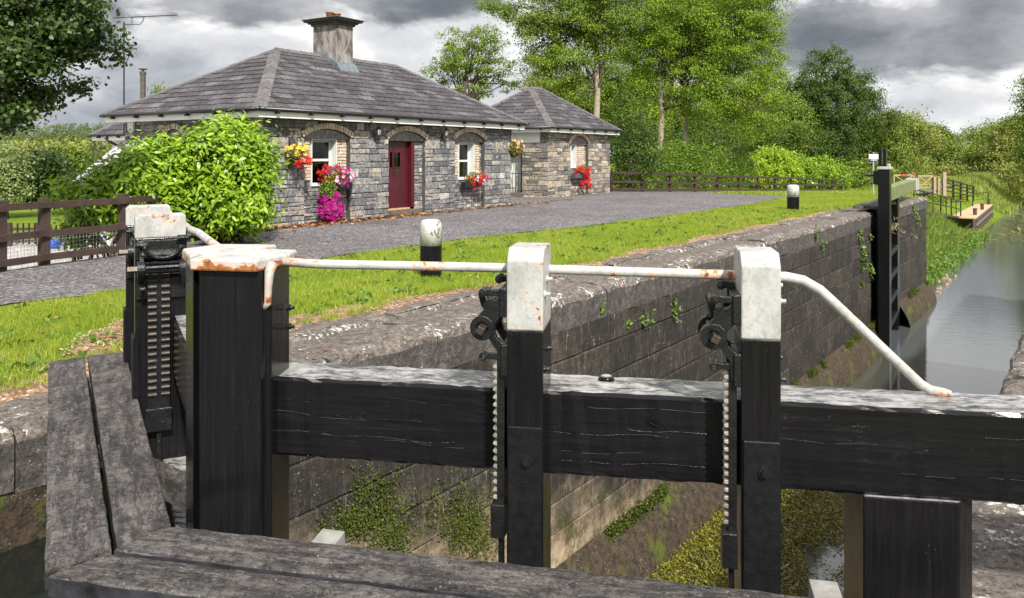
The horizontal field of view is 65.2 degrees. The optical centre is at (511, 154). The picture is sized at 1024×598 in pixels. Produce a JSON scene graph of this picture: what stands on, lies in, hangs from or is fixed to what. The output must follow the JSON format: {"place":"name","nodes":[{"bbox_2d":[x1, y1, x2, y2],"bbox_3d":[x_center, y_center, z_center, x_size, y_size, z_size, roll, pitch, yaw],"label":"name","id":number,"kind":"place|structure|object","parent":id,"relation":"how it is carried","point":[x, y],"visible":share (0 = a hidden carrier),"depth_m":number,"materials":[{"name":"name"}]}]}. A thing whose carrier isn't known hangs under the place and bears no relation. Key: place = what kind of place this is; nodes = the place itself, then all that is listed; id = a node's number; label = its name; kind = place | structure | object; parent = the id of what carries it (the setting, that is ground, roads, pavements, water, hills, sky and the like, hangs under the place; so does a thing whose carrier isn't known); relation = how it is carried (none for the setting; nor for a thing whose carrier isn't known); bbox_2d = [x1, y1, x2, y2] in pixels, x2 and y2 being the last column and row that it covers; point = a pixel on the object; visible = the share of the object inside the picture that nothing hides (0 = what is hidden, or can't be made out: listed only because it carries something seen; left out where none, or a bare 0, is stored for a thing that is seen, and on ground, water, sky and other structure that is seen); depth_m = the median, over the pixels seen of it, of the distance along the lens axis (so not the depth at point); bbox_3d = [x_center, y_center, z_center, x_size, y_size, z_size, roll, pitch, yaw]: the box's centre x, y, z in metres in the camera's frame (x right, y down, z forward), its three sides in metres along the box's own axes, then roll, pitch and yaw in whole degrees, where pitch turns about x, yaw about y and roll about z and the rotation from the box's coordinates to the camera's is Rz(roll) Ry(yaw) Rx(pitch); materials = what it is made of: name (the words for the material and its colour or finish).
{"place":"outdoors","nodes":[
{"label":"outdoors","id":0,"kind":"place"},
{"bbox_2d":[0,514,113,597],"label":"canal water","id":1,"kind":"structure","parent":0,"point":[22,571],"depth_m":4.71,"materials":[{"name":"black liquid"}]},
{"bbox_2d":[7,243,117,269],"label":"gravel yard","id":2,"kind":"structure","parent":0,"point":[21,249],"depth_m":23.27,"materials":[{"name":"gravel"}]},
{"bbox_2d":[7,222,37,245],"bbox_3d":[-15.363,2.510,25.180,0.946,0.740,0.136,0,0,-10],"label":"picket fence","id":3,"kind":"object","parent":2,"relation":"on","point":[10,228],"visible":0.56,"depth_m":25.14,"materials":[{"name":"brown wood"}]},
{"bbox_2d":[0,0,136,140],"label":"maple tree","id":4,"kind":"object","parent":2,"relation":"on","point":[38,38],"visible":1,"depth_m":11.13,"materials":[{"name":"green plant"}]},
{"bbox_2d":[73,142,125,247],"bbox_3d":[-11.880,1.208,24.680,2.444,3.384,3.439,0,0,0],"label":"garden room","id":5,"kind":"object","parent":2,"relation":"on","point":[110,153],"visible":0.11,"depth_m":24.93,"materials":[{"name":"white plastic"}]},
{"bbox_2d":[35,124,206,257],"bbox_3d":[-6.848,1.157,14.105,2.760,3.422,1.920,0,0,-20],"label":"laurel bush","id":6,"kind":"object","parent":2,"relation":"on","point":[138,170],"visible":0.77,"depth_m":13.74,"materials":[{"name":"green plant"}]},
{"bbox_2d":[0,183,957,304],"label":"gravel road","id":7,"kind":"structure","parent":0,"point":[79,278],"depth_m":17.68,"materials":[{"name":"gravel"}]},
{"bbox_2d":[52,210,112,260],"bbox_3d":[-7.841,1.497,14.569,1.023,1.189,1.149,0,0,-41],"label":"shrub","id":8,"kind":"object","parent":7,"relation":"on","point":[82,244],"visible":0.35,"depth_m":14.42,"materials":[{"name":"green plant"}]},
{"bbox_2d":[151,108,290,243],"bbox_3d":[-5.487,0.406,14.752,2.644,2.541,2.416,0,0,0],"label":"laurel bush","id":9,"kind":"object","parent":7,"relation":"on","point":[236,172],"visible":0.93,"depth_m":14.32,"materials":[{"name":"green plant"}]},
{"bbox_2d":[0,138,1007,391],"bbox_3d":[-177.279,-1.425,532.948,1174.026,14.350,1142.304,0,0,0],"label":"lawn ground","id":10,"kind":"structure","parent":0,"point":[25,217],"depth_m":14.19,"materials":[{"name":"plant"}]},
{"bbox_2d":[0,136,52,218],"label":"field tree","id":11,"kind":"object","parent":10,"relation":"on","point":[9,182],"visible":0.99,"depth_m":35.97,"materials":[{"name":"green plant"}]},
{"bbox_2d":[0,139,86,165],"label":"field tree","id":12,"kind":"object","parent":10,"relation":"on","point":[32,145],"visible":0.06,"depth_m":65.39,"materials":[{"name":"green plant"}]},
{"bbox_2d":[11,139,80,213],"bbox_3d":[-22.267,1.141,37.857,3.801,3.724,3.380,0,0,-30],"label":"field tree","id":13,"kind":"object","parent":10,"relation":"on","point":[48,164],"visible":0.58,"depth_m":37.46,"materials":[{"name":"green plant"}]},
{"bbox_2d":[0,378,108,552],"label":"wing wall","id":14,"kind":"structure","parent":10,"relation":"on","point":[23,444],"depth_m":5.04,"materials":[{"name":"stone"}]},
{"bbox_2d":[0,122,111,197],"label":"distant wood","id":15,"kind":"object","parent":10,"relation":"on","point":[46,134],"visible":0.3,"depth_m":280.64,"materials":[{"name":"plant"}]},
{"bbox_2d":[40,141,96,177],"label":"field tree","id":16,"kind":"object","parent":10,"relation":"on","point":[75,152],"visible":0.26,"depth_m":49.65,"materials":[{"name":"green plant"}]},
{"bbox_2d":[61,138,108,151],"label":"hill tree","id":17,"kind":"object","parent":10,"relation":"on","point":[85,144],"visible":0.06,"depth_m":89.35,"materials":[{"name":"green plant"}]},
{"bbox_2d":[68,318,122,356],"bbox_3d":[-3.634,1.640,7.543,0.516,0.001,2.392,0,0,-7],"label":"dirt patch","id":18,"kind":"object","parent":10,"relation":"on","point":[117,331],"visible":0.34,"depth_m":7.01,"materials":[{"name":"soil"}]},
{"bbox_2d":[83,122,108,154],"bbox_3d":[-14.252,-0.577,27.567,0.980,1.195,0.807,0,0,0],"label":"shrub","id":19,"kind":"object","parent":10,"relation":"on","point":[99,143],"visible":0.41,"depth_m":27.46,"materials":[{"name":"green plant"}]},
{"bbox_2d":[7,244,192,270],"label":"retaining wall","id":20,"kind":"structure","parent":10,"relation":"on","point":[65,262],"depth_m":12.41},
{"bbox_2d":[0,194,248,271],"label":"rail fence","id":21,"kind":"object","parent":20,"relation":"on","point":[44,233],"visible":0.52,"depth_m":11.98,"materials":[{"name":"brown wood"}]},
{"bbox_2d":[7,231,191,268],"bbox_3d":[-6.740,1.400,12.570,0.257,0.500,7.402,0,0,19],"label":"wire mesh","id":22,"kind":"object","parent":21,"relation":"attached to","point":[59,246],"visible":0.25,"depth_m":12.30,"materials":[{"name":"metal"}]},
{"bbox_2d":[87,123,125,148],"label":"white house","id":23,"kind":"structure","parent":10,"relation":"on","point":[112,133],"depth_m":26.02,"materials":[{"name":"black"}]},
{"bbox_2d":[114,12,179,134],"bbox_3d":[-11.434,-2.485,24.897,2.190,3.769,0.348,0,0,8],"label":"tv aerial","id":24,"kind":"object","parent":23,"relation":"attached to","point":[137,16],"visible":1,"depth_m":24.98,"materials":[{"name":"grey metal"}]},
{"bbox_2d":[8,198,579,250],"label":"fallen leaves","id":25,"kind":"object","parent":10,"relation":"on","point":[338,221],"visible":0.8,"depth_m":19.98,"materials":[{"name":"plant"}]},
{"bbox_2d":[99,11,528,244],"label":"stone cottage","id":26,"kind":"structure","parent":10,"relation":"on","point":[331,100],"depth_m":20.86,"materials":[{"name":"stone"}]},
{"bbox_2d":[138,68,146,98],"bbox_3d":[-11.764,-1.817,25.500,0.260,1.835,0.253,0,0,0],"label":"flue pipe","id":27,"kind":"object","parent":26,"relation":"attached to","point":[142,73],"visible":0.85,"depth_m":25.43,"materials":[{"name":"metal"}]},
{"bbox_2d":[284,130,312,170],"bbox_3d":[-4.835,-0.098,18.123,0.648,0.925,0.564,0,0,0],"label":"hanging basket","id":28,"kind":"object","parent":26,"relation":"attached to","point":[296,157],"visible":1,"depth_m":18.02,"materials":[{"name":"multicoloured plant"}]},
{"bbox_2d":[310,139,336,185],"bbox_3d":[-4.638,0.193,19.419,0.245,1.135,0.827,0,0,33],"label":"window","id":29,"kind":"structure","parent":26,"relation":"in","point":[323,151],"depth_m":19.54,"materials":[{"name":"white paint"}]},
{"bbox_2d":[316,164,355,189],"bbox_3d":[-4.234,0.541,19.388,0.945,0.638,0.763,0,0,-35],"label":"window box","id":30,"kind":"object","parent":26,"relation":"attached to","point":[343,183],"visible":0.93,"depth_m":19.26,"materials":[{"name":"multicoloured plastic"}]},
{"bbox_2d":[388,141,407,208],"bbox_3d":[-3.295,0.550,21.826,0.435,1.800,0.948,0,0,33],"label":"door","id":31,"kind":"structure","parent":26,"relation":"in","point":[397,151],"depth_m":21.79,"materials":[{"name":"red paint"}]},
{"bbox_2d":[457,142,474,179],"bbox_3d":[-1.472,0.195,24.291,0.245,1.130,0.806,0,0,33],"label":"window","id":32,"kind":"structure","parent":26,"relation":"in","point":[466,150],"depth_m":24.54,"materials":[{"name":"white paint"}]},
{"bbox_2d":[461,170,488,188],"bbox_3d":[-1.161,0.758,24.180,0.918,0.604,0.597,0,0,-32],"label":"window box","id":33,"kind":"object","parent":26,"relation":"attached to","point":[474,181],"visible":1,"depth_m":24.11,"materials":[{"name":"multicoloured plastic"}]},
{"bbox_2d":[508,129,524,157],"bbox_3d":[0.038,-0.383,26.204,0.813,1.053,0.690,0,0,0],"label":"hanging basket","id":34,"kind":"object","parent":26,"relation":"attached to","point":[515,150],"visible":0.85,"depth_m":26.05,"materials":[{"name":"multicoloured plant"}]},
{"bbox_2d":[256,204,520,229],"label":"dirt verge","id":35,"kind":"structure","parent":10,"relation":"on","point":[463,209],"depth_m":22.84,"materials":[{"name":"soil"}]},
{"bbox_2d":[316,178,344,222],"bbox_3d":[-4.307,1.114,19.057,0.658,1.100,0.603,0,0,0],"label":"petunia basket","id":36,"kind":"object","parent":35,"relation":"on","point":[328,198],"visible":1,"depth_m":18.92,"materials":[{"name":"pink plant"}]},
{"bbox_2d":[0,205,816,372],"bbox_3d":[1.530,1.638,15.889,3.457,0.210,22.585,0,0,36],"label":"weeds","id":37,"kind":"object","parent":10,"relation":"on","point":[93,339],"visible":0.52,"depth_m":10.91,"materials":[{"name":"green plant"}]},
{"bbox_2d":[0,208,816,378],"bbox_3d":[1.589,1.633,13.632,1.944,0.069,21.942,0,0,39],"label":"dry litter","id":38,"kind":"object","parent":10,"relation":"on","point":[86,347],"visible":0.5,"depth_m":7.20,"materials":[{"name":"plant"}]},
{"bbox_2d":[0,210,836,402],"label":"dirt edge","id":39,"kind":"object","parent":10,"relation":"on","point":[13,393],"visible":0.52,"depth_m":8.70,"materials":[{"name":"soil"}]},
{"bbox_2d":[420,219,441,277],"bbox_3d":[-1.095,1.288,10.808,0.301,0.825,0.301,0,0,0],"label":"bollard","id":40,"kind":"object","parent":10,"relation":"on","point":[430,240],"visible":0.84,"depth_m":10.68,"materials":[{"name":"white paint"}]},
{"bbox_2d":[419,20,526,101],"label":"ash tree","id":41,"kind":"object","parent":10,"relation":"on","point":[457,63],"visible":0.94,"depth_m":51.72,"materials":[{"name":"green plant"}]},
{"bbox_2d":[510,152,520,191],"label":"yard wall","id":42,"kind":"structure","parent":10,"relation":"on","point":[513,163],"depth_m":31.45,"materials":[{"name":"paint"}]},
{"bbox_2d":[518,68,578,96],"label":"woodland tree","id":43,"kind":"object","parent":10,"relation":"on","point":[529,85],"visible":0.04,"depth_m":84.89,"materials":[{"name":"green plant"}]},
{"bbox_2d":[491,86,622,197],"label":"stone outbuilding","id":44,"kind":"structure","parent":10,"relation":"on","point":[561,138],"depth_m":31.55,"materials":[{"name":"stone"}]},
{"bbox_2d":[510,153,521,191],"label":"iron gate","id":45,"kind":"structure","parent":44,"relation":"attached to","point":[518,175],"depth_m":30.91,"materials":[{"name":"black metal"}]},
{"bbox_2d":[570,144,575,167],"bbox_3d":[2.371,0.075,32.122,0.245,0.950,0.424,0,0,33],"label":"window","id":46,"kind":"structure","parent":44,"relation":"in","point":[573,147],"depth_m":32.25,"materials":[{"name":"white paint"}]},
{"bbox_2d":[571,165,591,188],"bbox_3d":[2.852,0.910,32.185,0.651,1.014,1.240,0,0,44],"label":"window box","id":47,"kind":"object","parent":44,"relation":"attached to","point":[580,169],"visible":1,"depth_m":32.07,"materials":[{"name":"red plant"}]},
{"bbox_2d":[289,204,845,324],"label":"edge grass","id":48,"kind":"structure","parent":10,"relation":"on","point":[354,311],"depth_m":10.05,"materials":[{"name":"plant"}]},
{"bbox_2d":[468,0,667,117],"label":"ash tree","id":49,"kind":"object","parent":10,"relation":"on","point":[597,19],"visible":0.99,"depth_m":44.41,"materials":[{"name":"green plant"}]},
{"bbox_2d":[548,65,616,142],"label":"woodland tree","id":50,"kind":"object","parent":10,"relation":"on","point":[585,109],"visible":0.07,"depth_m":76.34,"materials":[{"name":"green plant"}]},
{"bbox_2d":[289,197,936,577],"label":"lock wall","id":51,"kind":"structure","parent":10,"relation":"on","point":[586,339],"depth_m":10.40,"materials":[{"name":"stone"}]},
{"bbox_2d":[45,204,275,589],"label":"lock gate","id":52,"kind":"structure","parent":51,"relation":"attached to","point":[137,399],"depth_m":3.95,"materials":[{"name":"grey wood"}]},
{"bbox_2d":[311,460,506,561],"bbox_3d":[-0.762,3.441,7.384,0.136,1.793,2.707,0,0,36],"label":"wall moss","id":53,"kind":"object","parent":51,"relation":"attached to","point":[385,534],"depth_m":7.05,"materials":[{"name":"plant"}]},
{"bbox_2d":[603,276,928,543],"bbox_3d":[6.609,4.787,17.977,0.654,0.418,30.491,0,0,36],"label":"ledge moss","id":54,"kind":"object","parent":51,"relation":"attached to","point":[661,488],"visible":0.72,"depth_m":11.11,"materials":[{"name":"plant"}]},
{"bbox_2d":[853,148,917,348],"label":"lock gate","id":55,"kind":"structure","parent":51,"relation":"attached to","point":[886,204],"depth_m":22.36,"materials":[{"name":"black wood"}]},
{"bbox_2d":[579,44,655,170],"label":"woodland tree","id":56,"kind":"object","parent":10,"relation":"on","point":[609,90],"visible":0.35,"depth_m":74.77,"materials":[{"name":"green plant"}]},
{"bbox_2d":[600,82,671,187],"bbox_3d":[5.534,-0.951,37.374,3.816,5.202,3.124,0,0,0],"label":"tree","id":57,"kind":"object","parent":10,"relation":"on","point":[630,150],"visible":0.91,"depth_m":37.19,"materials":[{"name":"green plant"}]},
{"bbox_2d":[609,59,683,171],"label":"woodland tree","id":58,"kind":"object","parent":10,"relation":"on","point":[654,104],"visible":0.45,"depth_m":72.81,"materials":[{"name":"green plant"}]},
{"bbox_2d":[610,133,709,190],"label":"hedge","id":59,"kind":"object","parent":10,"relation":"on","point":[676,160],"visible":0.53,"depth_m":41.66,"materials":[{"name":"green plant"}]},
{"bbox_2d":[658,78,734,167],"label":"woodland tree","id":60,"kind":"object","parent":10,"relation":"on","point":[689,121],"visible":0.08,"depth_m":78.30,"materials":[{"name":"green plant"}]},
{"bbox_2d":[646,0,756,185],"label":"ash tree","id":61,"kind":"object","parent":10,"relation":"on","point":[685,133],"visible":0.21,"depth_m":47.55,"materials":[{"name":"green plant"}]},
{"bbox_2d":[611,0,803,184],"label":"ash tree","id":62,"kind":"object","parent":10,"relation":"on","point":[753,21],"visible":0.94,"depth_m":46.22,"materials":[{"name":"green plant"}]},
{"bbox_2d":[675,138,765,188],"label":"hedge","id":63,"kind":"object","parent":10,"relation":"on","point":[727,166],"visible":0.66,"depth_m":47.07,"materials":[{"name":"green plant"}]},
{"bbox_2d":[610,171,845,191],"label":"rail fence","id":64,"kind":"object","parent":10,"relation":"on","point":[669,182],"visible":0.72,"depth_m":42.50,"materials":[{"name":"brown wood"}]},
{"bbox_2d":[692,85,769,172],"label":"woodland tree","id":65,"kind":"object","parent":10,"relation":"on","point":[727,127],"visible":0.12,"depth_m":75.02,"materials":[{"name":"green plant"}]},
{"bbox_2d":[615,114,863,166],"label":"undergrowth","id":66,"kind":"object","parent":10,"relation":"on","point":[709,139],"visible":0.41,"depth_m":66.12,"materials":[{"name":"green plant"}]},
{"bbox_2d":[731,63,801,149],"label":"woodland tree","id":67,"kind":"object","parent":10,"relation":"on","point":[778,89],"visible":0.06,"depth_m":73.04,"materials":[{"name":"green plant"}]},
{"bbox_2d":[737,143,807,188],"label":"laurel hedge","id":68,"kind":"object","parent":10,"relation":"on","point":[776,162],"visible":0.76,"depth_m":51.72,"materials":[{"name":"green plant"}]},
{"bbox_2d":[743,88,828,173],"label":"woodland tree","id":69,"kind":"object","parent":10,"relation":"on","point":[801,107],"visible":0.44,"depth_m":66.81,"materials":[{"name":"green plant"}]},
{"bbox_2d":[787,185,798,209],"bbox_3d":[8.361,1.300,23.798,0.356,0.800,0.356,0,0,0],"label":"bollard","id":70,"kind":"object","parent":10,"relation":"on","point":[792,196],"visible":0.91,"depth_m":23.65,"materials":[{"name":"white paint"}]},
{"bbox_2d":[794,149,856,189],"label":"laurel hedge","id":71,"kind":"object","parent":10,"relation":"on","point":[827,169],"visible":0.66,"depth_m":58.53,"materials":[{"name":"green plant"}]},
{"bbox_2d":[710,189,952,220],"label":"bank turf","id":72,"kind":"structure","parent":10,"relation":"on","point":[778,193],"depth_m":41.24,"materials":[{"name":"green plant"}]},
{"bbox_2d":[856,192,989,274],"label":"bank grass","id":73,"kind":"structure","parent":72,"relation":"on","point":[929,208],"depth_m":46.41,"materials":[{"name":"plant"}]},
{"bbox_2d":[779,40,912,163],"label":"thorn tree","id":74,"kind":"object","parent":10,"relation":"on","point":[826,93],"visible":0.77,"depth_m":68.93,"materials":[{"name":"green plant"}]},
{"bbox_2d":[821,148,915,189],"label":"scrub","id":75,"kind":"object","parent":10,"relation":"on","point":[862,180],"visible":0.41,"depth_m":65.63,"materials":[{"name":"green plant"}]},
{"bbox_2d":[833,105,927,180],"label":"hedgerow tree","id":76,"kind":"object","parent":10,"relation":"on","point":[889,140],"visible":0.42,"depth_m":72.61,"materials":[{"name":"green plant"}]},
{"bbox_2d":[869,104,951,178],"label":"hedgerow tree","id":77,"kind":"object","parent":10,"relation":"on","point":[933,139],"visible":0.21,"depth_m":86.54,"materials":[{"name":"green plant"}]},
{"bbox_2d":[835,189,986,286],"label":"bank leaves","id":78,"kind":"object","parent":10,"relation":"on","point":[968,244],"visible":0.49,"depth_m":41.63,"materials":[{"name":"plant"}]},
{"bbox_2d":[846,177,979,204],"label":"bank turf","id":79,"kind":"structure","parent":10,"relation":"on","point":[921,181],"depth_m":68.58,"materials":[{"name":"green plant"}]},
{"bbox_2d":[917,175,932,192],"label":"field gate","id":80,"kind":"structure","parent":10,"relation":"on","point":[931,178],"depth_m":59.05,"materials":[{"name":"grey wood"}]},
{"bbox_2d":[905,120,972,169],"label":"hedgerow tree","id":81,"kind":"object","parent":10,"relation":"on","point":[953,148],"visible":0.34,"depth_m":110.55,"materials":[{"name":"green plant"}]},
{"bbox_2d":[933,172,946,195],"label":"timber fence","id":82,"kind":"object","parent":10,"relation":"on","point":[943,184],"visible":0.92,"depth_m":58.92,"materials":[{"name":"grey wood"}]},
{"bbox_2d":[926,211,960,218],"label":"ramp deck","id":83,"kind":"structure","parent":10,"relation":"on","point":[954,217],"depth_m":53.40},
{"bbox_2d":[901,189,960,219],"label":"ramp railing","id":84,"kind":"object","parent":83,"relation":"attached to","point":[940,204],"visible":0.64,"depth_m":51.82,"materials":[{"name":"metal"}]},
{"bbox_2d":[911,152,987,177],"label":"scrub","id":85,"kind":"object","parent":10,"relation":"on","point":[953,170],"visible":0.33,"depth_m":106.41,"materials":[{"name":"green plant"}]},
{"bbox_2d":[934,137,972,168],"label":"hedgerow tree","id":86,"kind":"object","parent":10,"relation":"on","point":[963,144],"visible":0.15,"depth_m":116.41,"materials":[{"name":"green plant"}]},
{"bbox_2d":[945,179,974,201],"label":"rail fence","id":87,"kind":"object","parent":10,"relation":"on","point":[960,189],"visible":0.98,"depth_m":66.10,"materials":[{"name":"metal"}]},
{"bbox_2d":[926,213,994,285],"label":"bank weeds","id":88,"kind":"object","parent":10,"relation":"on","point":[989,234],"visible":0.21,"depth_m":44.25,"materials":[{"name":"green plant"}]},
{"bbox_2d":[954,192,993,230],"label":"jetty","id":89,"kind":"object","parent":10,"relation":"on","point":[980,215],"visible":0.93,"depth_m":63.12,"materials":[{"name":"beige wood"}]},
{"bbox_2d":[951,118,997,144],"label":"hedgerow tree","id":90,"kind":"object","parent":10,"relation":"on","point":[973,133],"visible":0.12,"depth_m":133.81,"materials":[{"name":"green plant"}]},
{"bbox_2d":[958,140,992,171],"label":"hedgerow tree","id":91,"kind":"object","parent":10,"relation":"on","point":[974,158],"visible":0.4,"depth_m":111.30,"materials":[{"name":"green plant"}]},
{"bbox_2d":[940,170,1023,212],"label":"bank grass","id":92,"kind":"structure","parent":10,"relation":"on","point":[987,180],"depth_m":82.26,"materials":[{"name":"plant"}]},
{"bbox_2d":[961,112,1022,171],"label":"hedgerow tree","id":93,"kind":"object","parent":10,"relation":"on","point":[999,139],"visible":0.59,"depth_m":104.10,"materials":[{"name":"green plant"}]},
{"bbox_2d":[977,158,1023,201],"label":"scrub","id":94,"kind":"object","parent":10,"relation":"on","point":[1003,171],"visible":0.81,"depth_m":94.99,"materials":[{"name":"green plant"}]},
{"bbox_2d":[992,70,1023,184],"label":"hedgerow tree","id":95,"kind":"object","parent":10,"relation":"on","point":[1017,122],"visible":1,"depth_m":82.16,"materials":[{"name":"green plant"}]},
{"bbox_2d":[4,0,1023,157],"label":"sky","id":96,"kind":"structure","parent":0,"point":[955,59],"materials":[{"name":"grey"}]},
{"bbox_2d":[615,192,877,229],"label":"lawn grass","id":97,"kind":"structure","parent":0,"point":[807,199],"depth_m":23.13,"materials":[{"name":"plant"}]},
{"bbox_2d":[656,355,1007,596],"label":"chamber water","id":98,"kind":"structure","parent":0,"point":[882,372],"depth_m":19.14,"materials":[{"name":"grey liquid"}]},
{"bbox_2d":[646,489,843,597],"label":"floating weed","id":99,"kind":"object","parent":98,"relation":"on","point":[707,530],"visible":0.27,"depth_m":11.26,"materials":[{"name":"plant"}]},
{"bbox_2d":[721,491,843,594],"bbox_3d":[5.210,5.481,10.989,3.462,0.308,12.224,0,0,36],"label":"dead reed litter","id":100,"kind":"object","parent":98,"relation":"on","point":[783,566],"visible":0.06,"depth_m":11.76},
{"bbox_2d":[781,495,843,597],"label":"brown weed","id":101,"kind":"object","parent":98,"relation":"on","point":[819,557],"visible":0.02,"depth_m":10.61,"materials":[{"name":"plant"}]},
{"bbox_2d":[891,204,1023,371],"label":"canal water","id":102,"kind":"structure","parent":0,"point":[973,316],"depth_m":27.92,"materials":[{"name":"grey liquid"}]},
{"bbox_2d":[988,208,1023,243],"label":"water weed","id":103,"kind":"object","parent":102,"relation":"on","point":[1012,229],"visible":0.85,"depth_m":58.20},
{"bbox_3d":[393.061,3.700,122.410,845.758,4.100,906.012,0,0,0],"label":"right bank ground","id":104,"kind":"structure","parent":0,"visible":0},
{"bbox_2d":[972,329,1023,597],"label":"lock wall","id":105,"kind":"structure","parent":104,"relation":"on","point":[997,549],"depth_m":3.41,"materials":[{"name":"stone"}]},
{"bbox_2d":[48,242,1023,597],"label":"lock gate","id":106,"kind":"structure","parent":105,"relation":"attached to","point":[910,476],"depth_m":2.92,"materials":[{"name":"black wood"}]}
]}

